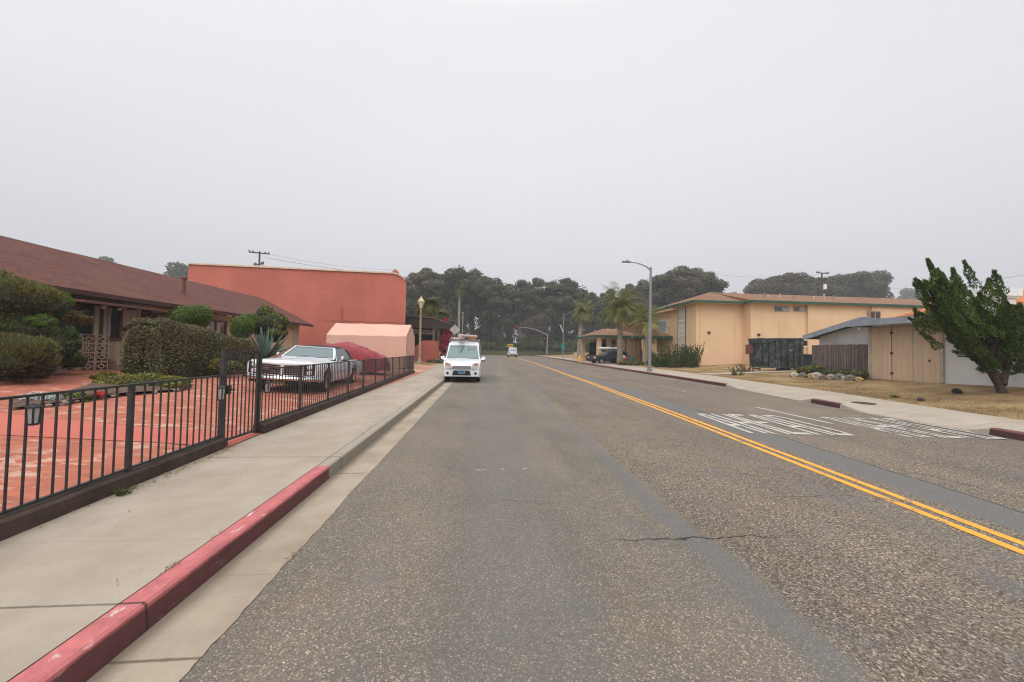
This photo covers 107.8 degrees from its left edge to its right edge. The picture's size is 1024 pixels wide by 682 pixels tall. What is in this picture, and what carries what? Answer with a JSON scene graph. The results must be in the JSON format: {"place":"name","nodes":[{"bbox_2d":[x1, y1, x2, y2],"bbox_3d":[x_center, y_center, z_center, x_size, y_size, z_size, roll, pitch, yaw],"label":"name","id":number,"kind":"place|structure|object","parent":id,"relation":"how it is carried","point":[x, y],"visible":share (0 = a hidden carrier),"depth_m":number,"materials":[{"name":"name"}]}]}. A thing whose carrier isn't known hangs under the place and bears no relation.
{"place":"outdoors","nodes":[
{"label":"outdoors","id":0,"kind":"place"},
{"bbox_2d":[0,363,443,681],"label":"sidewalk","id":1,"kind":"structure","parent":0,"point":[58,580],"depth_m":2.86,"materials":[{"name":"concrete"}]},
{"bbox_2d":[0,392,367,585],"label":"leaf litter","id":2,"kind":"object","parent":1,"relation":"on","point":[210,456],"visible":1,"depth_m":3.92,"materials":[{"name":"plant"}]},
{"bbox_2d":[439,349,573,355],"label":"bank","id":3,"kind":"structure","parent":0,"point":[526,353],"depth_m":101.39,"materials":[{"name":"green plant"}]},
{"bbox_2d":[409,267,450,331],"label":"eucalyptus tree","id":4,"kind":"object","parent":3,"relation":"on","point":[429,275],"visible":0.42,"depth_m":99.61,"materials":[{"name":"green plant"}]},
{"bbox_2d":[436,265,501,338],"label":"eucalyptus tree","id":5,"kind":"object","parent":3,"relation":"on","point":[474,286],"visible":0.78,"depth_m":104.36,"materials":[{"name":"green plant"}]},
{"bbox_2d":[459,269,494,341],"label":"eucalyptus tree","id":6,"kind":"object","parent":3,"relation":"on","point":[479,273],"visible":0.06,"depth_m":116.73,"materials":[{"name":"green plant"}]},
{"bbox_2d":[466,276,502,341],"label":"eucalyptus tree","id":7,"kind":"object","parent":3,"relation":"on","point":[483,324],"visible":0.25,"depth_m":110.31,"materials":[{"name":"green plant"}]},
{"bbox_2d":[480,341,498,350],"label":"thicket","id":8,"kind":"object","parent":3,"relation":"on","point":[486,345],"visible":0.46,"depth_m":104.22,"materials":[{"name":"green plant"}]},
{"bbox_2d":[479,282,521,350],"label":"eucalyptus tree","id":9,"kind":"object","parent":3,"relation":"on","point":[493,303],"visible":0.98,"depth_m":104.47,"materials":[{"name":"green plant"}]},
{"bbox_2d":[496,284,525,342],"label":"eucalyptus tree","id":10,"kind":"object","parent":3,"relation":"on","point":[511,340],"visible":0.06,"depth_m":111.88,"materials":[{"name":"green plant"}]},
{"bbox_2d":[500,279,542,341],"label":"eucalyptus tree","id":11,"kind":"object","parent":3,"relation":"on","point":[526,311],"visible":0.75,"depth_m":106.99,"materials":[{"name":"green plant"}]},
{"bbox_2d":[517,334,545,351],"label":"thicket","id":12,"kind":"object","parent":3,"relation":"on","point":[526,344],"visible":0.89,"depth_m":104.49,"materials":[{"name":"green plant"}]},
{"bbox_2d":[516,277,550,336],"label":"eucalyptus tree","id":13,"kind":"object","parent":3,"relation":"on","point":[536,284],"visible":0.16,"depth_m":114.04,"materials":[{"name":"green plant"}]},
{"bbox_2d":[527,280,568,342],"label":"eucalyptus tree","id":14,"kind":"object","parent":3,"relation":"on","point":[548,308],"visible":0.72,"depth_m":107.32,"materials":[{"name":"green plant"}]},
{"bbox_2d":[543,277,585,342],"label":"eucalyptus tree","id":15,"kind":"object","parent":3,"relation":"on","point":[578,295],"visible":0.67,"depth_m":108.83,"materials":[{"name":"green plant"}]},
{"bbox_2d":[564,281,587,340],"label":"eucalyptus tree","id":16,"kind":"object","parent":3,"relation":"on","point":[570,309],"visible":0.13,"depth_m":113.69,"materials":[{"name":"green plant"}]},
{"bbox_2d":[575,292,604,334],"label":"eucalyptus tree","id":17,"kind":"object","parent":3,"relation":"on","point":[596,321],"visible":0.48,"depth_m":107.03,"materials":[{"name":"green plant"}]},
{"bbox_2d":[595,288,627,328],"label":"eucalyptus tree","id":18,"kind":"object","parent":3,"relation":"on","point":[598,298],"visible":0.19,"depth_m":109.75,"materials":[{"name":"green plant"}]},
{"bbox_2d":[652,280,683,307],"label":"eucalyptus tree","id":19,"kind":"object","parent":3,"relation":"on","point":[669,299],"visible":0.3,"depth_m":106.86,"materials":[{"name":"green plant"}]},
{"bbox_2d":[0,0,1023,342],"label":"sky","id":20,"kind":"structure","parent":0,"point":[511,141],"materials":[{"name":"white"}]},
{"bbox_2d":[7,352,1023,681],"bbox_3d":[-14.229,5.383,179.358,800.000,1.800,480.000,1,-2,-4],"label":"ground","id":21,"kind":"structure","parent":0,"point":[975,392],"depth_m":13.94,"materials":[{"name":"beige concrete"}]},
{"bbox_2d":[0,268,66,326],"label":"heath shrub","id":22,"kind":"object","parent":21,"relation":"on","point":[20,298],"visible":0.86,"depth_m":9.47,"materials":[{"name":"green plant"}]},
{"bbox_2d":[20,321,60,336],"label":"heath shrub","id":23,"kind":"object","parent":21,"relation":"on","point":[34,331],"visible":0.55,"depth_m":9.58,"materials":[{"name":"green plant"}]},
{"bbox_2d":[22,313,59,327],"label":"rounded shrub","id":24,"kind":"object","parent":21,"relation":"on","point":[40,320],"visible":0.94,"depth_m":9.57,"materials":[{"name":"green plant"}]},
{"bbox_2d":[51,290,75,317],"bbox_3d":[-12.733,-1.013,10.310,0.839,0.882,0.781,1,-2,-4],"label":"rounded shrub","id":25,"kind":"object","parent":21,"relation":"on","point":[62,310],"visible":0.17,"depth_m":10.39,"materials":[{"name":"green plant"}]},
{"bbox_2d":[0,375,227,540],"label":"iron fence","id":26,"kind":"object","parent":21,"relation":"on","point":[21,517],"visible":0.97,"depth_m":3.39,"materials":[{"name":"black metal"}]},
{"bbox_2d":[24,403,42,425],"bbox_3d":[-3.659,0.557,2.846,0.083,0.168,0.064,1,-2,-9],"label":"wall lantern","id":27,"kind":"object","parent":26,"relation":"attached to","point":[33,413],"depth_m":2.83,"materials":[{"name":"black metal"}]},
{"bbox_2d":[217,351,262,440],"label":"iron gate","id":28,"kind":"structure","parent":26,"relation":"attached to","point":[229,389],"depth_m":5.51,"materials":[{"name":"black metal"}]},
{"bbox_2d":[0,413,259,446],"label":"garden walk","id":29,"kind":"structure","parent":21,"relation":"on","point":[17,426],"depth_m":5.46,"materials":[{"name":"red paint"}]},
{"bbox_2d":[0,235,313,367],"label":"ranch house","id":30,"kind":"structure","parent":21,"relation":"on","point":[113,299],"depth_m":14.00,"materials":[{"name":"beige tile"}]},
{"bbox_2d":[57,297,95,339],"bbox_3d":[-14.424,-0.752,11.947,0.090,1.380,2.030,1,-2,-4],"label":"window","id":31,"kind":"structure","parent":30,"relation":"in","point":[87,310],"depth_m":12.68,"materials":[{"name":"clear glass"}]},
{"bbox_2d":[107,302,122,340],"bbox_3d":[-14.558,-0.708,13.641,0.090,1.380,0.630,1,-2,-4],"label":"window","id":32,"kind":"structure","parent":30,"relation":"in","point":[115,317],"depth_m":13.71,"materials":[{"name":"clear glass"}]},
{"bbox_2d":[204,320,227,334],"bbox_3d":[-14.974,-0.573,18.897,0.090,0.980,1.580,1,-2,-4],"label":"window","id":33,"kind":"structure","parent":30,"relation":"in","point":[220,326],"depth_m":19.16,"materials":[{"name":"clear glass"}]},
{"bbox_2d":[270,329,292,357],"bbox_3d":[-15.449,0.274,24.608,0.075,2.200,3.700,1,-2,-4],"label":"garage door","id":34,"kind":"structure","parent":30,"relation":"in","point":[288,341],"depth_m":25.66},
{"bbox_2d":[163,261,187,279],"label":"cypress tree","id":35,"kind":"object","parent":21,"relation":"on","point":[178,270],"visible":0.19,"depth_m":154.68,"materials":[{"name":"green plant"}]},
{"bbox_2d":[0,367,424,510],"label":"brick yard","id":36,"kind":"structure","parent":21,"relation":"on","point":[66,380],"depth_m":6.41,"materials":[{"name":"red brick"}]},
{"bbox_2d":[0,348,32,375],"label":"heath shrub","id":37,"kind":"object","parent":36,"relation":"on","point":[10,364],"visible":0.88,"depth_m":8.44,"materials":[{"name":"green plant"}]},
{"bbox_2d":[0,329,63,380],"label":"heath shrub","id":38,"kind":"object","parent":36,"relation":"on","point":[41,354],"visible":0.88,"depth_m":8.85,"materials":[{"name":"green plant"}]},
{"bbox_2d":[0,320,78,357],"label":"rounded shrub","id":39,"kind":"object","parent":36,"relation":"on","point":[13,326],"visible":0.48,"depth_m":9.71,"materials":[{"name":"green plant"}]},
{"bbox_2d":[55,325,82,365],"bbox_3d":[-12.613,0.146,10.278,1.298,1.172,0.869,1,-2,21],"label":"rounded shrub","id":40,"kind":"object","parent":36,"relation":"on","point":[72,333],"visible":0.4,"depth_m":10.29,"materials":[{"name":"green plant"}]},
{"bbox_2d":[61,350,87,369],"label":"rounded shrub","id":41,"kind":"object","parent":36,"relation":"on","point":[79,360],"visible":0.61,"depth_m":10.93,"materials":[{"name":"green plant"}]},
{"bbox_2d":[62,308,94,326],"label":"rose bush","id":42,"kind":"object","parent":36,"relation":"on","point":[78,319],"visible":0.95,"depth_m":11.36,"materials":[{"name":"green plant"}]},
{"bbox_2d":[74,333,108,369],"bbox_3d":[-13.823,0.369,12.271,0.200,1.220,0.739,0,-2,34],"label":"breeze block screen","id":43,"kind":"object","parent":36,"relation":"on","point":[94,361],"visible":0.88,"depth_m":12.28,"materials":[{"name":"concrete"}]},
{"bbox_2d":[12,382,191,407],"bbox_3d":[-9.137,1.121,8.882,1.944,0.154,5.309,2,-2,-26],"label":"planting bed","id":44,"kind":"object","parent":36,"relation":"on","point":[18,402],"visible":0.33,"depth_m":8.34,"materials":[{"name":"brown soil"}]},
{"bbox_2d":[19,391,63,403],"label":"silver succulent","id":45,"kind":"object","parent":44,"relation":"on","point":[50,397],"visible":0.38,"depth_m":6.99,"materials":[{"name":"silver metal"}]},
{"bbox_2d":[63,392,92,401],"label":"flower clump","id":46,"kind":"object","parent":44,"relation":"on","point":[88,398],"visible":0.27,"depth_m":7.38,"materials":[{"name":"green plant"}]},
{"bbox_2d":[92,372,192,389],"bbox_3d":[-9.540,1.103,9.727,2.209,0.638,1.021,1,-2,-4],"label":"shrub","id":47,"kind":"object","parent":44,"relation":"on","point":[122,378],"visible":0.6,"depth_m":9.48,"materials":[{"name":"green plant"}]},
{"bbox_2d":[24,387,187,406],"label":"edging stones","id":48,"kind":"object","parent":36,"relation":"on","point":[64,403],"visible":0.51,"depth_m":7.18,"materials":[{"name":"grey stone"}]},
{"bbox_2d":[97,359,123,369],"bbox_3d":[-13.698,0.827,13.193,1.000,0.380,0.800,1,-2,-4],"label":"porch step","id":49,"kind":"object","parent":36,"relation":"on","point":[113,364],"visible":0.43,"depth_m":12.79,"materials":[{"name":"concrete"}]},
{"bbox_2d":[166,310,189,323],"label":"topiary","id":50,"kind":"object","parent":36,"relation":"on","point":[175,315],"visible":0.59,"depth_m":15.00,"materials":[{"name":"green plant"}]},
{"bbox_2d":[174,305,199,324],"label":"topiary","id":51,"kind":"object","parent":36,"relation":"on","point":[189,311],"visible":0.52,"depth_m":15.35,"materials":[{"name":"green plant"}]},
{"bbox_2d":[119,317,258,377],"bbox_3d":[-11.299,0.267,13.441,2.144,1.959,4.219,1,-2,0],"label":"clipped hedge","id":52,"kind":"object","parent":36,"relation":"on","point":[169,346],"visible":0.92,"depth_m":11.67,"materials":[{"name":"green plant"}]},
{"bbox_2d":[191,304,213,326],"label":"topiary","id":53,"kind":"object","parent":36,"relation":"on","point":[205,315],"visible":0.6,"depth_m":15.77,"materials":[{"name":"green plant"}]},
{"bbox_2d":[205,358,241,374],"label":"shrub","id":54,"kind":"object","parent":36,"relation":"on","point":[213,367],"visible":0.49,"depth_m":12.80,"materials":[{"name":"green plant"}]},
{"bbox_2d":[228,315,255,338],"bbox_3d":[-11.724,-0.609,16.231,1.084,1.081,1.030,1,-2,-4],"label":"topiary","id":55,"kind":"object","parent":36,"relation":"on","point":[243,326],"visible":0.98,"depth_m":15.99,"materials":[{"name":"green plant"}]},
{"bbox_2d":[240,326,291,358],"bbox_3d":[-10.799,0.312,16.834,2.250,2.082,2.194,1,-2,-4],"label":"agave","id":56,"kind":"object","parent":36,"relation":"on","point":[264,344],"visible":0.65,"depth_m":16.57,"materials":[{"name":"green plant"}]},
{"bbox_2d":[243,345,362,391],"bbox_3d":[-6.737,0.830,12.908,2.090,1.370,5.530,4,-2,-8],"label":"convertible car","id":57,"kind":"object","parent":36,"relation":"on","point":[295,355],"visible":0.59,"depth_m":11.22,"materials":[{"name":"metal"}]},
{"bbox_2d":[324,341,388,372],"bbox_3d":[-8.430,0.782,18.281,4.600,1.541,1.924,2,-2,-28],"label":"covered car","id":58,"kind":"object","parent":36,"relation":"on","point":[356,351],"visible":0.21,"depth_m":18.09,"materials":[{"name":"fabric"}]},
{"bbox_2d":[253,305,289,341],"bbox_3d":[-11.364,-0.810,17.509,1.740,1.768,1.196,1,-2,-4],"label":"citrus tree","id":59,"kind":"object","parent":21,"relation":"on","point":[270,317],"visible":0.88,"depth_m":17.22,"materials":[{"name":"green plant"}]},
{"bbox_2d":[187,263,405,345],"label":"red building","id":60,"kind":"structure","parent":21,"relation":"on","point":[323,301],"depth_m":31.88,"materials":[{"name":"paint"}]},
{"bbox_2d":[252,355,414,433],"bbox_3d":[-4.946,1.218,14.077,0.194,1.142,16.233,1,-2,-6],"label":"iron fence","id":61,"kind":"object","parent":21,"relation":"on","point":[281,419],"visible":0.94,"depth_m":8.75,"materials":[{"name":"black metal"}]},
{"bbox_2d":[326,323,414,367],"bbox_3d":[-9.584,0.339,25.824,5.113,3.060,3.050,1,-2,-4],"label":"carport","id":62,"kind":"object","parent":21,"relation":"on","point":[390,340],"visible":0.7,"depth_m":24.49,"materials":[{"name":"pink fabric"}]},
{"bbox_2d":[405,290,417,314],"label":"eucalyptus tree","id":63,"kind":"object","parent":21,"relation":"on","point":[411,301],"visible":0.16,"depth_m":92.60,"materials":[{"name":"green plant"}]},
{"bbox_2d":[404,272,435,330],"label":"eucalyptus tree","id":64,"kind":"object","parent":21,"relation":"on","point":[426,286],"visible":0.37,"depth_m":95.62,"materials":[{"name":"green plant"}]},
{"bbox_2d":[417,296,424,363],"bbox_3d":[-7.977,-0.879,32.505,0.620,6.120,0.537,1,-2,-4],"label":"lantern post","id":65,"kind":"object","parent":21,"relation":"on","point":[421,301],"visible":0.97,"depth_m":32.41,"materials":[{"name":"metal"}]},
{"bbox_2d":[413,297,442,331],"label":"palm tree","id":66,"kind":"object","parent":21,"relation":"on","point":[429,308],"visible":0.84,"depth_m":41.88,"materials":[{"name":"green plant"}]},
{"bbox_2d":[405,315,452,361],"bbox_3d":[-8.983,-0.184,39.075,5.616,4.650,4.310,1,-2,-4],"label":"pergola","id":67,"kind":"object","parent":21,"relation":"on","point":[429,347],"visible":0.56,"depth_m":37.13,"materials":[{"name":"red paint"}]},
{"bbox_2d":[439,317,451,359],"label":"bougainvillea","id":68,"kind":"object","parent":21,"relation":"on","point":[445,333],"visible":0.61,"depth_m":37.89,"materials":[{"name":"brown plant"}]},
{"bbox_2d":[454,284,464,336],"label":"palm tree","id":69,"kind":"object","parent":21,"relation":"on","point":[459,290],"visible":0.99,"depth_m":87.22,"materials":[{"name":"green plant"}]},
{"bbox_2d":[571,298,594,357],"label":"palm tree","id":70,"kind":"object","parent":21,"relation":"on","point":[583,311],"visible":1,"depth_m":56.68,"materials":[{"name":"green plant"}]},
{"bbox_2d":[597,281,648,361],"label":"palm tree","id":71,"kind":"object","parent":21,"relation":"on","point":[621,312],"visible":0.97,"depth_m":40.74,"materials":[{"name":"green plant"}]},
{"bbox_2d":[575,329,672,362],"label":"porch canopy","id":72,"kind":"object","parent":21,"relation":"on","point":[604,338],"visible":0.62,"depth_m":45.25,"materials":[{"name":"beige paint"}]},
{"bbox_2d":[615,314,654,350],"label":"entrance wing","id":73,"kind":"structure","parent":21,"relation":"on","point":[625,328],"depth_m":56.84,"materials":[{"name":"beige paint"}]},
{"bbox_2d":[626,279,668,316],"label":"eucalyptus tree","id":74,"kind":"object","parent":21,"relation":"on","point":[643,287],"visible":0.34,"depth_m":106.69,"materials":[{"name":"green plant"}]},
{"bbox_2d":[626,305,669,364],"bbox_3d":[14.028,-0.479,38.737,4.545,6.766,4.602,1,-2,-4],"label":"palm tree","id":75,"kind":"object","parent":21,"relation":"on","point":[645,319],"visible":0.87,"depth_m":38.59,"materials":[{"name":"green plant"}]},
{"bbox_2d":[651,349,674,366],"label":"wispy shrub","id":76,"kind":"object","parent":21,"relation":"on","point":[654,362],"visible":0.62,"depth_m":35.49,"materials":[{"name":"green plant"}]},
{"bbox_2d":[660,344,692,367],"bbox_3d":[15.323,1.438,34.494,3.069,2.466,1.149,1,-2,-4],"label":"wispy shrub","id":77,"kind":"object","parent":21,"relation":"on","point":[677,362],"visible":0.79,"depth_m":34.29,"materials":[{"name":"green plant"}]},
{"bbox_2d":[652,265,708,306],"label":"eucalyptus tree","id":78,"kind":"object","parent":21,"relation":"on","point":[681,276],"visible":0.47,"depth_m":104.26,"materials":[{"name":"green plant"}]},
{"bbox_2d":[679,342,704,367],"bbox_3d":[16.332,1.326,33.999,2.148,2.524,1.173,1,-2,-4],"label":"wispy shrub","id":79,"kind":"object","parent":21,"relation":"on","point":[695,358],"visible":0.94,"depth_m":33.76,"materials":[{"name":"green plant"}]},
{"bbox_2d":[689,267,729,296],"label":"eucalyptus tree","id":80,"kind":"object","parent":21,"relation":"on","point":[708,278],"visible":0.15,"depth_m":106.13,"materials":[{"name":"green plant"}]},
{"bbox_2d":[745,338,803,371],"bbox_3d":[18.549,1.034,26.500,3.778,2.529,1.180,1,-2,-4],"label":"dumpster","id":81,"kind":"object","parent":21,"relation":"on","point":[782,353],"visible":0.92,"depth_m":26.03,"materials":[{"name":"black metal"}]},
{"bbox_2d":[536,355,1023,431],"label":"sidewalk far side","id":82,"kind":"structure","parent":21,"relation":"on","point":[955,418],"depth_m":11.31,"materials":[{"name":"concrete"}]},
{"bbox_2d":[587,350,627,363],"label":"dark hatchback","id":83,"kind":"object","parent":82,"relation":"on","point":[603,356],"visible":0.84,"depth_m":42.71,"materials":[{"name":"metal"}]},
{"bbox_2d":[622,260,651,371],"bbox_3d":[9.704,-1.956,29.017,2.487,8.723,0.380,1,-2,-4],"label":"street light","id":84,"kind":"object","parent":82,"relation":"on","point":[649,369],"visible":0.98,"depth_m":29.02,"materials":[{"name":"grey metal"}]},
{"bbox_2d":[742,272,842,296],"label":"cypress tree","id":85,"kind":"object","parent":21,"relation":"on","point":[787,283],"visible":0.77,"depth_m":121.28,"materials":[{"name":"green plant"}]},
{"bbox_2d":[652,292,935,364],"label":"apartment building","id":86,"kind":"structure","parent":21,"relation":"on","point":[724,327],"depth_m":36.33,"materials":[{"name":"yellow paint"}]},
{"bbox_2d":[812,344,871,378],"bbox_3d":[17.968,1.212,19.568,1.662,2.033,3.354,1,-2,-4],"label":"board fence","id":87,"kind":"object","parent":21,"relation":"on","point":[845,356],"visible":0.59,"depth_m":19.43,"materials":[{"name":"grey wood"}]},
{"bbox_2d":[815,270,895,297],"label":"cypress tree","id":88,"kind":"object","parent":21,"relation":"on","point":[874,281],"visible":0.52,"depth_m":126.42,"materials":[{"name":"green plant"}]},
{"bbox_2d":[802,309,1023,386],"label":"cottage","id":89,"kind":"structure","parent":21,"relation":"on","point":[900,349],"depth_m":16.24,"materials":[{"name":"white paint"}]},
{"bbox_2d":[871,326,913,381],"bbox_3d":[17.111,0.557,16.842,0.085,2.400,1.698,1,-2,-4],"label":"door","id":90,"kind":"structure","parent":89,"relation":"in","point":[891,347],"depth_m":16.79,"materials":[{"name":"beige wood"}]},
{"bbox_2d":[914,325,939,382],"bbox_3d":[17.215,0.523,15.502,0.090,2.400,0.912,1,-2,-4],"label":"door","id":91,"kind":"structure","parent":89,"relation":"in","point":[926,359],"depth_m":15.51,"materials":[{"name":"beige wood"}]},
{"bbox_2d":[896,286,1023,316],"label":"tiled house","id":92,"kind":"structure","parent":21,"relation":"on","point":[1015,296],"depth_m":23.66,"materials":[{"name":"orange tile"}]},
{"bbox_2d":[906,258,1023,392],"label":"windswept tree","id":93,"kind":"object","parent":21,"relation":"on","point":[968,328],"visible":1,"depth_m":11.79,"materials":[{"name":"green plant"}]},
{"bbox_2d":[519,313,550,340],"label":"bare twiggy tree","id":94,"kind":"object","parent":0,"point":[541,322],"visible":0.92,"depth_m":94.82,"materials":[{"name":"grey plant"}]},
{"bbox_2d":[179,355,1023,681],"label":"road","id":95,"kind":"structure","parent":0,"point":[597,533],"depth_m":2.90,"materials":[{"name":"grey asphalt"}]},
{"bbox_2d":[8,378,445,681],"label":"kerb","id":96,"kind":"structure","parent":95,"relation":"on","point":[90,651],"depth_m":2.24,"materials":[{"name":"paint"}]},
{"bbox_2d":[86,378,456,681],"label":"gutter","id":97,"kind":"object","parent":95,"relation":"on","point":[175,643],"visible":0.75,"depth_m":2.40,"materials":[{"name":"concrete"}]},
{"bbox_2d":[441,339,484,380],"bbox_3d":[-2.572,0.972,20.051,2.260,2.151,4.680,1,-2,-4],"label":"white van","id":98,"kind":"object","parent":95,"relation":"on","point":[462,358],"visible":0.99,"depth_m":18.49,"materials":[{"name":"metal"}]},
{"bbox_2d":[512,357,1023,554],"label":"yellow road marking double","id":99,"kind":"object","parent":95,"relation":"on","point":[1000,543],"visible":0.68,"depth_m":4.27,"materials":[{"name":"paint"}]},
{"bbox_2d":[696,413,854,435],"bbox_3d":[5.853,1.889,8.604,2.106,0.008,2.393,1,-2,2],"label":"road marking word","id":100,"kind":"object","parent":95,"relation":"on","point":[761,422],"visible":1,"depth_m":8.36,"materials":[{"name":"white paint"}]},
{"bbox_2d":[534,355,1023,440],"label":"kerb painted","id":101,"kind":"object","parent":95,"relation":"on","point":[1009,434],"visible":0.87,"depth_m":12.34,"materials":[{"name":"paint"}]},
{"bbox_2d":[726,384,989,434],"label":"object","id":102,"kind":"object","parent":95,"relation":"on","point":[975,430],"visible":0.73,"depth_m":10.16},
{"bbox_2d":[821,417,1005,438],"bbox_3d":[8.870,1.943,8.480,1.966,0.008,2.300,1,-2,1],"label":"road marking word","id":103,"kind":"object","parent":95,"relation":"on","point":[883,426],"visible":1,"depth_m":8.25,"materials":[{"name":"white paint"}]},
{"bbox_2d":[660,366,1023,418],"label":"dry grass","id":104,"kind":"structure","parent":0,"point":[881,397],"depth_m":13.09,"materials":[{"name":"plant"}]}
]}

